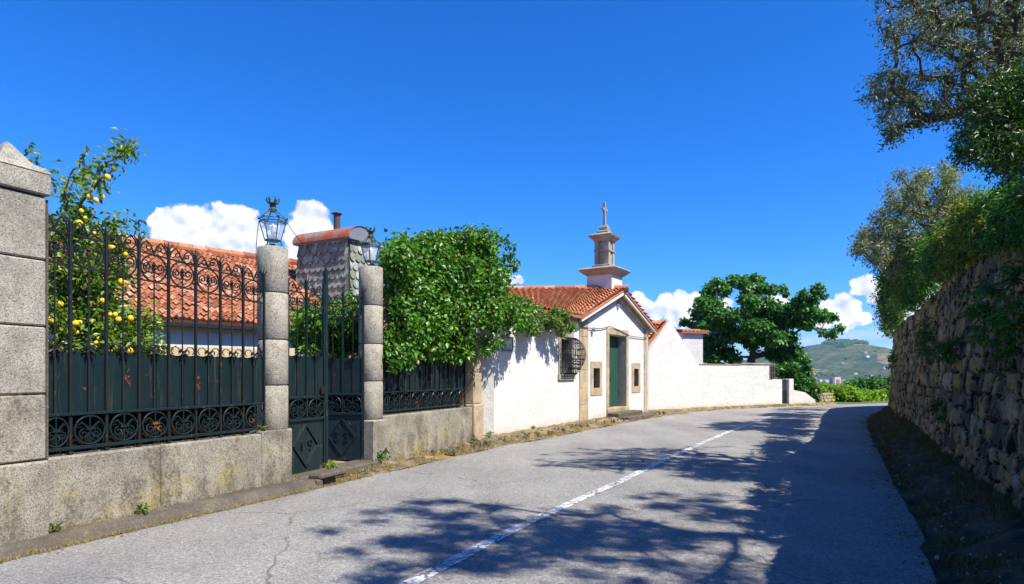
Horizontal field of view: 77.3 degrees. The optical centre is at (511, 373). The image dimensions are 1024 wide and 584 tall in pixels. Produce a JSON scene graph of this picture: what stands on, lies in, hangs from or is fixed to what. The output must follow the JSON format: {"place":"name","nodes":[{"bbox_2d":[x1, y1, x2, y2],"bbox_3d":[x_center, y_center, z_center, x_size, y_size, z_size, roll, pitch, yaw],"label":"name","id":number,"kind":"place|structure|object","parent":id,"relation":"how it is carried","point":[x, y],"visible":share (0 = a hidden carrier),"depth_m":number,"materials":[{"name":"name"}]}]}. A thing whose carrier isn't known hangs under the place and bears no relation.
{"place":"outdoors","nodes":[
{"label":"outdoors","id":0,"kind":"place"},
{"bbox_2d":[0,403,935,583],"bbox_3d":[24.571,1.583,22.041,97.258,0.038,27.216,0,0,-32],"label":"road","id":1,"kind":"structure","parent":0,"point":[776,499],"depth_m":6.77,"materials":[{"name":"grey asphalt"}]},
{"bbox_2d":[0,478,331,562],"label":"kerb","id":2,"kind":"structure","parent":1,"relation":"on","point":[68,535],"depth_m":6.74,"materials":[{"name":"stone"}]},
{"bbox_2d":[48,521,63,532],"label":"weed plant","id":3,"kind":"object","parent":2,"relation":"on","point":[56,527],"visible":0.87,"depth_m":6.00,"materials":[{"name":"green plant"}]},
{"bbox_2d":[134,502,150,513],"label":"weed plant","id":4,"kind":"object","parent":2,"relation":"on","point":[142,509],"visible":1,"depth_m":6.83,"materials":[{"name":"green plant"}]},
{"bbox_2d":[0,472,355,562],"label":"kerb grass","id":5,"kind":"structure","parent":2,"relation":"on","point":[157,523],"depth_m":6.93,"materials":[{"name":"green plant"}]},
{"bbox_2d":[399,405,885,583],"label":"road centre line","id":6,"kind":"object","parent":1,"relation":"on","point":[422,576],"visible":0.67,"depth_m":6.71,"materials":[{"name":"paint"}]},
{"bbox_2d":[0,0,1023,363],"label":"sky","id":7,"kind":"structure","parent":0,"point":[718,138],"materials":[{"name":"blue"}]},
{"bbox_2d":[162,400,951,577],"bbox_3d":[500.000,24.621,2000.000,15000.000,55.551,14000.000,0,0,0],"label":"ground","id":8,"kind":"structure","parent":0,"point":[942,575],"depth_m":12.43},
{"bbox_2d":[0,142,51,545],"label":"gate pillar","id":9,"kind":"structure","parent":8,"relation":"on","point":[25,186],"depth_m":5.77,"materials":[{"name":"stone"}]},
{"bbox_2d":[48,428,291,528],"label":"plinth wall","id":10,"kind":"structure","parent":8,"relation":"on","point":[90,486],"depth_m":7.11,"materials":[{"name":"concrete"}]},
{"bbox_2d":[48,213,266,454],"bbox_3d":[-3.953,-0.398,7.373,0.170,2.385,2.963,0,0,23],"label":"iron fence","id":11,"kind":"object","parent":10,"relation":"on","point":[106,400],"visible":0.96,"depth_m":7.09,"materials":[{"name":"black metal"}]},
{"bbox_2d":[257,245,287,429],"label":"gate pillar","id":12,"kind":"structure","parent":10,"relation":"on","point":[272,261],"depth_m":8.78,"materials":[{"name":"stone"}]},
{"bbox_2d":[256,221,258,263],"bbox_3d":[-3.549,-1.710,8.912,0.019,0.821,0.048,0,0,39],"label":"power cable","id":13,"kind":"object","parent":12,"relation":"attached to","point":[256,243],"visible":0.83,"depth_m":8.90,"materials":[{"name":"metal"}]},
{"bbox_2d":[257,196,287,246],"bbox_3d":[-3.342,-2.109,8.945,0.410,0.705,0.360,0,0,-14],"label":"pillar lantern","id":14,"kind":"object","parent":12,"relation":"on","point":[272,209],"visible":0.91,"depth_m":8.91,"materials":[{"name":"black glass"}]},
{"bbox_2d":[285,220,360,263],"bbox_3d":[-2.898,-1.952,10.033,0.010,0.404,2.159,0,0,15],"label":"power cable","id":15,"kind":"object","parent":14,"relation":"attached to","point":[313,253],"visible":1,"depth_m":9.66,"materials":[{"name":"metal"}]},
{"bbox_2d":[3,232,384,394],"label":"garden house","id":16,"kind":"structure","parent":8,"relation":"on","point":[232,258],"depth_m":15.77,"materials":[{"name":"white paint"}]},
{"bbox_2d":[292,211,375,309],"bbox_3d":[-5.383,-3.025,19.338,2.374,3.690,1.265,0,0,28],"label":"chimney stack","id":17,"kind":"object","parent":16,"relation":"on","point":[336,245],"visible":0.51,"depth_m":18.75,"materials":[{"name":"stone"}]},
{"bbox_2d":[289,289,358,358],"bbox_3d":[-3.649,-0.055,12.808,2.121,3.328,2.015,0,0,0],"label":"garden bush","id":18,"kind":"object","parent":8,"relation":"on","point":[337,337],"visible":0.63,"depth_m":12.32,"materials":[{"name":"green plant"}]},
{"bbox_2d":[382,407,471,460],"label":"plinth wall","id":19,"kind":"structure","parent":8,"relation":"on","point":[412,432],"depth_m":12.43,"materials":[{"name":"concrete"}]},
{"bbox_2d":[382,300,465,413],"bbox_3d":[-1.730,-0.292,12.625,0.170,2.035,3.313,0,0,24],"label":"iron fence","id":20,"kind":"object","parent":19,"relation":"on","point":[438,384],"visible":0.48,"depth_m":12.56,"materials":[{"name":"black"}]},
{"bbox_2d":[370,221,539,408],"bbox_3d":[-1.200,-0.925,13.607,2.027,5.060,5.620,0,0,34],"label":"leafy shrub","id":21,"kind":"object","parent":8,"relation":"on","point":[439,280],"visible":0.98,"depth_m":12.74,"materials":[{"name":"green plant"}]},
{"bbox_2d":[460,344,483,440],"bbox_3d":[-0.923,0.475,14.402,0.420,2.250,0.470,0,0,24],"label":"stone post","id":22,"kind":"object","parent":8,"relation":"on","point":[473,390],"visible":0.58,"depth_m":14.22,"materials":[{"name":"beige stone"}]},
{"bbox_2d":[460,202,657,436],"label":"chapel","id":23,"kind":"structure","parent":8,"relation":"on","point":[595,365],"depth_m":20.33,"materials":[{"name":"white paint"}]},
{"bbox_2d":[502,336,513,351],"bbox_3d":[-0.108,-0.740,15.967,0.032,0.380,0.560,0,0,29],"label":"wall sign","id":24,"kind":"object","parent":23,"relation":"attached to","point":[509,342],"visible":0.96,"depth_m":16.00,"materials":[{"name":"metal"}]},
{"bbox_2d":[522,302,579,338],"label":"climbing vine","id":25,"kind":"object","parent":23,"relation":"attached to","point":[558,320],"visible":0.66,"depth_m":17.37,"materials":[{"name":"green plant"}]},
{"bbox_2d":[558,331,575,379],"bbox_3d":[1.481,-0.570,19.180,0.410,1.500,1.180,0,0,29],"label":"window frame","id":26,"kind":"structure","parent":23,"relation":"in","point":[560,345],"depth_m":19.44,"materials":[{"name":"grey stone"}]},
{"bbox_2d":[590,361,601,395],"bbox_3d":[2.644,0.155,21.152,0.345,1.110,0.890,0,0,32],"label":"window frame","id":27,"kind":"structure","parent":23,"relation":"in","point":[593,364],"depth_m":21.04,"materials":[{"name":"beige stone"}]},
{"bbox_2d":[609,336,617,406],"bbox_3d":[3.490,-0.082,22.757,0.120,2.525,1.532,0,0,32],"label":"door","id":28,"kind":"structure","parent":23,"relation":"in","point":[613,341],"depth_m":23.07,"materials":[{"name":"green paint"}]},
{"bbox_2d":[632,363,639,392],"bbox_3d":[4.539,0.155,24.195,0.345,1.110,0.860,0,0,32],"label":"window frame","id":29,"kind":"structure","parent":23,"relation":"in","point":[634,365],"depth_m":24.20,"materials":[{"name":"beige stone"}]},
{"bbox_2d":[648,319,698,409],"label":"outbuilding","id":30,"kind":"structure","parent":8,"relation":"on","point":[673,373],"depth_m":26.60,"materials":[{"name":"white paint"}]},
{"bbox_2d":[676,329,708,363],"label":"flue tower","id":31,"kind":"structure","parent":8,"relation":"on","point":[692,339],"depth_m":30.41,"materials":[{"name":"white paint"}]},
{"bbox_2d":[699,363,781,406],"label":"boundary wall","id":32,"kind":"structure","parent":8,"relation":"on","point":[734,384],"depth_m":29.35,"materials":[{"name":"white paint"}]},
{"bbox_2d":[769,365,775,379],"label":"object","id":33,"kind":"object","parent":32,"relation":"on","point":[772,372],"visible":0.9,"depth_m":31.01,"materials":[{"name":"grey metal"}]},
{"bbox_2d":[678,272,846,392],"bbox_3d":[13.568,-2.009,34.565,9.446,7.348,5.423,0,0,0],"label":"broad tree","id":34,"kind":"object","parent":8,"relation":"on","point":[759,319],"visible":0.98,"depth_m":33.47,"materials":[{"name":"green plant"}]},
{"bbox_2d":[786,379,815,405],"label":"boundary wall","id":35,"kind":"structure","parent":8,"relation":"on","point":[793,396],"depth_m":31.63,"materials":[{"name":"white paint"}]},
{"bbox_2d":[782,379,785,403],"bbox_3d":[13.336,0.905,31.447,0.380,1.290,0.030,0,0,-27],"label":"iron wicket","id":36,"kind":"object","parent":35,"relation":"attached to","point":[784,391],"visible":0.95,"depth_m":31.46,"materials":[{"name":"grey metal"}]},
{"bbox_2d":[801,374,823,401],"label":"hedge bush","id":37,"kind":"object","parent":8,"relation":"on","point":[814,392],"visible":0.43,"depth_m":34.16,"materials":[{"name":"green plant"}]},
{"bbox_2d":[820,393,834,401],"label":"stone wall","id":38,"kind":"structure","parent":8,"relation":"on","point":[826,397],"depth_m":35.96,"materials":[{"name":"beige stone"}]},
{"bbox_2d":[817,381,838,401],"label":"hedge bush","id":39,"kind":"object","parent":8,"relation":"on","point":[827,387],"visible":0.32,"depth_m":37.16,"materials":[{"name":"green plant"}]},
{"bbox_2d":[829,377,840,385],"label":"apartment block","id":40,"kind":"structure","parent":8,"relation":"on","point":[832,380],"depth_m":1179.77,"materials":[{"name":"white"}]},
{"bbox_2d":[833,382,846,400],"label":"hedge bush","id":41,"kind":"object","parent":8,"relation":"on","point":[841,384],"visible":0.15,"depth_m":37.81,"materials":[{"name":"green plant"}]},
{"bbox_2d":[840,377,857,386],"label":"round tree","id":42,"kind":"object","parent":8,"relation":"on","point":[846,382],"visible":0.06,"depth_m":51.33,"materials":[{"name":"green plant"}]},
{"bbox_2d":[835,384,863,401],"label":"hedge bush","id":43,"kind":"object","parent":8,"relation":"on","point":[842,393],"visible":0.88,"depth_m":36.57,"materials":[{"name":"green plant"}]},
{"bbox_2d":[844,387,871,401],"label":"hedge bush","id":44,"kind":"object","parent":8,"relation":"on","point":[865,397],"visible":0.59,"depth_m":36.77,"materials":[{"name":"green plant"}]},
{"bbox_2d":[852,376,869,389],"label":"round tree","id":45,"kind":"object","parent":8,"relation":"on","point":[860,385],"visible":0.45,"depth_m":50.96,"materials":[{"name":"green plant"}]},
{"bbox_2d":[860,387,881,400],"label":"hedge bush","id":46,"kind":"object","parent":8,"relation":"on","point":[873,396],"visible":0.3,"depth_m":37.48,"materials":[{"name":"green plant"}]},
{"bbox_2d":[861,375,886,390],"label":"round tree","id":47,"kind":"object","parent":8,"relation":"on","point":[872,381],"visible":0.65,"depth_m":50.95,"materials":[{"name":"green plant"}]},
{"bbox_2d":[875,388,888,400],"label":"hedge bush","id":48,"kind":"object","parent":8,"relation":"on","point":[883,394],"visible":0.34,"depth_m":38.42,"materials":[{"name":"green plant"}]},
{"bbox_2d":[874,376,889,389],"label":"round tree","id":49,"kind":"object","parent":8,"relation":"on","point":[884,379],"visible":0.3,"depth_m":51.15,"materials":[{"name":"green plant"}]},
{"bbox_2d":[888,247,1023,513],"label":"retaining wall","id":50,"kind":"structure","parent":8,"relation":"on","point":[981,432],"depth_m":9.22,"materials":[{"name":"grey stone"}]},
{"bbox_2d":[884,347,897,369],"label":"fern tuft","id":51,"kind":"object","parent":50,"relation":"attached to","point":[891,357],"visible":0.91,"depth_m":22.51,"materials":[{"name":"green plant"}]},
{"bbox_2d":[869,266,913,333],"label":"shrub","id":52,"kind":"object","parent":50,"relation":"on","point":[881,281],"visible":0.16,"depth_m":22.05,"materials":[{"name":"green plant"}]},
{"bbox_2d":[870,257,913,339],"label":"wall creeper","id":53,"kind":"object","parent":50,"relation":"on","point":[891,331],"depth_m":21.77,"materials":[{"name":"green plant"}]},
{"bbox_2d":[877,243,941,315],"bbox_3d":[11.992,-2.894,19.231,1.625,2.623,2.619,0,0,36],"label":"shrub","id":54,"kind":"object","parent":50,"relation":"on","point":[893,296],"visible":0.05,"depth_m":19.07,"materials":[{"name":"green plant"}]},
{"bbox_2d":[892,238,945,316],"bbox_3d":[9.720,-2.506,15.118,0.825,2.034,10.087,0,0,27],"label":"wall creeper","id":55,"kind":"object","parent":50,"relation":"on","point":[925,283],"depth_m":14.57,"materials":[{"name":"green plant"}]},
{"bbox_2d":[912,328,934,365],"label":"fern tuft","id":56,"kind":"object","parent":50,"relation":"attached to","point":[920,343],"visible":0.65,"depth_m":14.10,"materials":[{"name":"green plant"}]},
{"bbox_2d":[902,217,945,304],"bbox_3d":[10.185,-2.756,15.440,1.365,2.276,2.529,0,0,34],"label":"shrub","id":57,"kind":"object","parent":50,"relation":"on","point":[913,248],"visible":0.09,"depth_m":15.27,"materials":[{"name":"green plant"}]},
{"bbox_2d":[912,315,940,357],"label":"fern tuft","id":58,"kind":"object","parent":50,"relation":"attached to","point":[924,335],"visible":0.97,"depth_m":13.32,"materials":[{"name":"green plant"}]},
{"bbox_2d":[926,391,948,427],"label":"fern tuft","id":59,"kind":"object","parent":50,"relation":"attached to","point":[935,408],"visible":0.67,"depth_m":11.24,"materials":[{"name":"green plant"}]},
{"bbox_2d":[923,335,962,367],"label":"fern tuft","id":60,"kind":"object","parent":50,"relation":"attached to","point":[947,346],"visible":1,"depth_m":10.09,"materials":[{"name":"green plant"}]},
{"bbox_2d":[917,190,984,284],"bbox_3d":[8.625,-2.561,12.416,1.286,1.785,2.495,0,0,29],"label":"shrub","id":61,"kind":"object","parent":50,"relation":"on","point":[952,214],"visible":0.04,"depth_m":11.96,"materials":[{"name":"green plant"}]},
{"bbox_2d":[922,206,991,280],"bbox_3d":[6.798,-2.058,9.652,0.634,1.220,5.202,0,0,28],"label":"wall creeper","id":62,"kind":"object","parent":50,"relation":"on","point":[960,239],"depth_m":9.37,"materials":[{"name":"green plant"}]},
{"bbox_2d":[950,180,1001,270],"bbox_3d":[7.296,-2.264,9.932,0.889,1.604,2.390,0,0,39],"label":"shrub","id":63,"kind":"object","parent":50,"relation":"on","point":[987,192],"visible":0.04,"depth_m":9.58,"materials":[{"name":"green plant"}]},
{"bbox_2d":[954,277,1001,349],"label":"ivy","id":64,"kind":"object","parent":50,"relation":"attached to","point":[975,314],"visible":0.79,"depth_m":7.76,"materials":[{"name":"green plant"}]},
{"bbox_2d":[961,176,1023,258],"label":"wall creeper","id":65,"kind":"object","parent":50,"relation":"on","point":[1005,207],"depth_m":6.66,"materials":[{"name":"green plant"}]},
{"bbox_2d":[965,259,1023,340],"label":"fern tuft","id":66,"kind":"object","parent":50,"relation":"attached to","point":[990,290],"visible":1,"depth_m":6.21,"materials":[{"name":"green plant"}]},
{"bbox_2d":[976,303,1023,385],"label":"wall creeper","id":67,"kind":"object","parent":50,"relation":"attached to","point":[1008,335],"visible":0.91,"depth_m":6.50,"materials":[{"name":"green plant"}]},
{"bbox_2d":[982,174,1021,203],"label":"shrub","id":68,"kind":"object","parent":50,"relation":"on","point":[1002,184],"visible":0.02,"depth_m":7.96,"materials":[{"name":"green plant"}]},
{"bbox_2d":[995,223,1023,264],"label":"shrub","id":69,"kind":"object","parent":50,"relation":"on","point":[1018,250],"visible":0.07,"depth_m":6.75,"materials":[{"name":"green plant"}]},
{"bbox_2d":[328,402,837,484],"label":"verge","id":70,"kind":"structure","parent":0,"point":[407,462],"depth_m":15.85,"materials":[{"name":"beige plant"}]},
{"bbox_2d":[309,468,346,485],"bbox_3d":[-2.679,1.505,9.279,0.230,0.190,0.680,0,0,20],"label":"drain stone","id":71,"kind":"object","parent":70,"relation":"on","point":[325,477],"visible":0.81,"depth_m":9.12,"materials":[{"name":"grey stone"}]},
{"bbox_2d":[292,460,378,479],"bbox_3d":[-2.804,1.532,9.987,0.440,0.135,1.920,0,0,23],"label":"gate threshold","id":72,"kind":"object","parent":70,"relation":"on","point":[356,465],"visible":0.43,"depth_m":10.20,"materials":[{"name":"stone"}]},
{"bbox_2d":[287,263,327,474],"bbox_3d":[-3.048,-0.110,9.572,0.142,3.260,0.920,0,0,23],"label":"iron gate leaf","id":73,"kind":"object","parent":72,"relation":"on","point":[307,384],"visible":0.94,"depth_m":9.62,"materials":[{"name":"black"}]},
{"bbox_2d":[323,460,338,469],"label":"weed plant","id":74,"kind":"object","parent":72,"relation":"on","point":[332,464],"visible":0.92,"depth_m":9.57,"materials":[{"name":"green plant"}]},
{"bbox_2d":[12,409,690,563],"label":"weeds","id":75,"kind":"object","parent":70,"relation":"on","point":[415,464],"visible":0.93,"depth_m":12.27,"materials":[{"name":"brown plant"}]},
{"bbox_2d":[359,266,388,463],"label":"gate pillar","id":76,"kind":"structure","parent":70,"relation":"on","point":[376,432],"depth_m":10.89,"materials":[{"name":"stone"}]},
{"bbox_2d":[320,288,365,459],"bbox_3d":[-2.883,0.005,10.917,0.836,2.950,0.090,0,0,8],"label":"iron gate leaf","id":77,"kind":"object","parent":76,"relation":"attached to","point":[346,381],"visible":0.9,"depth_m":10.91,"materials":[{"name":"black"}]},
{"bbox_2d":[359,226,381,265],"bbox_3d":[-2.442,-2.189,11.072,0.410,0.705,0.360,0,0,-34],"label":"pillar lantern","id":78,"kind":"object","parent":76,"relation":"on","point":[371,237],"visible":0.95,"depth_m":11.03,"materials":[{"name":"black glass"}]},
{"bbox_2d":[376,447,389,461],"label":"weed plant","id":79,"kind":"object","parent":70,"relation":"on","point":[386,451],"visible":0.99,"depth_m":10.91,"materials":[{"name":"green plant"}]},
{"bbox_2d":[470,434,477,441],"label":"weed plant","id":80,"kind":"object","parent":70,"relation":"on","point":[473,438],"visible":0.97,"depth_m":13.85,"materials":[{"name":"green plant"}]},
{"bbox_2d":[484,431,493,437],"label":"weed plant","id":81,"kind":"object","parent":70,"relation":"on","point":[489,434],"visible":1,"depth_m":14.52,"materials":[{"name":"green plant"}]},
{"bbox_2d":[431,411,664,455],"bbox_3d":[2.058,1.521,18.726,0.747,0.146,14.795,0,0,30],"label":"rubble","id":82,"kind":"object","parent":70,"relation":"on","point":[478,443],"visible":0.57,"depth_m":14.65,"materials":[{"name":"stone"}]},
{"bbox_2d":[742,343,891,383],"bbox_3d":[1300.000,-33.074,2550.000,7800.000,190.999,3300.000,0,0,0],"label":"hills","id":83,"kind":"structure","parent":0,"point":[832,357],"depth_m":2293.95,"materials":[{"name":"green plant"}]},
{"bbox_2d":[762,339,876,378],"bbox_3d":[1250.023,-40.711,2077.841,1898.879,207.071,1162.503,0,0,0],"label":"wood","id":84,"kind":"object","parent":83,"relation":"on","point":[843,342],"visible":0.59,"depth_m":2490.96,"materials":[{"name":"green plant"}]},
{"bbox_2d":[866,405,1023,583],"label":"roadside verge","id":85,"kind":"structure","parent":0,"point":[1005,539],"depth_m":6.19,"materials":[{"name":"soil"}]},
{"bbox_2d":[853,406,1023,583],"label":"dead leaves","id":86,"kind":"object","parent":85,"relation":"on","point":[922,563],"visible":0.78,"depth_m":7.23,"materials":[{"name":"brown plant"}]},
{"bbox_2d":[892,456,1002,583],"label":"pebbles","id":87,"kind":"object","parent":85,"relation":"on","point":[936,557],"visible":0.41,"depth_m":6.34,"materials":[{"name":"grey stone"}]},
{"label":"terrace","id":88,"kind":"structure","parent":0,"visible":0},
{"bbox_2d":[846,159,981,281],"bbox_3d":[10.680,-3.888,16.752,4.485,4.178,3.157,0,0,0],"label":"olive tree","id":89,"kind":"object","parent":88,"relation":"on","point":[873,244],"visible":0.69,"depth_m":16.12,"materials":[{"name":"green plant"}]},
{"bbox_2d":[852,0,1023,151],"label":"olive tree","id":90,"kind":"object","parent":88,"relation":"on","point":[1005,24],"visible":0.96,"depth_m":8.51,"materials":[{"name":"green plant"}]},
{"bbox_2d":[941,55,1023,188],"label":"privet tree","id":91,"kind":"object","parent":88,"relation":"on","point":[993,132],"visible":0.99,"depth_m":7.74,"materials":[{"name":"green plant"}]},
{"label":"garden ground","id":92,"kind":"structure","parent":0,"visible":0},
{"bbox_2d":[23,127,176,354],"bbox_3d":[-5.489,-0.933,8.531,1.777,5.100,2.029,0,0,-31],"label":"lemon tree","id":93,"kind":"object","parent":92,"relation":"on","point":[80,291],"visible":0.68,"depth_m":8.35,"materials":[{"name":"green plant"}]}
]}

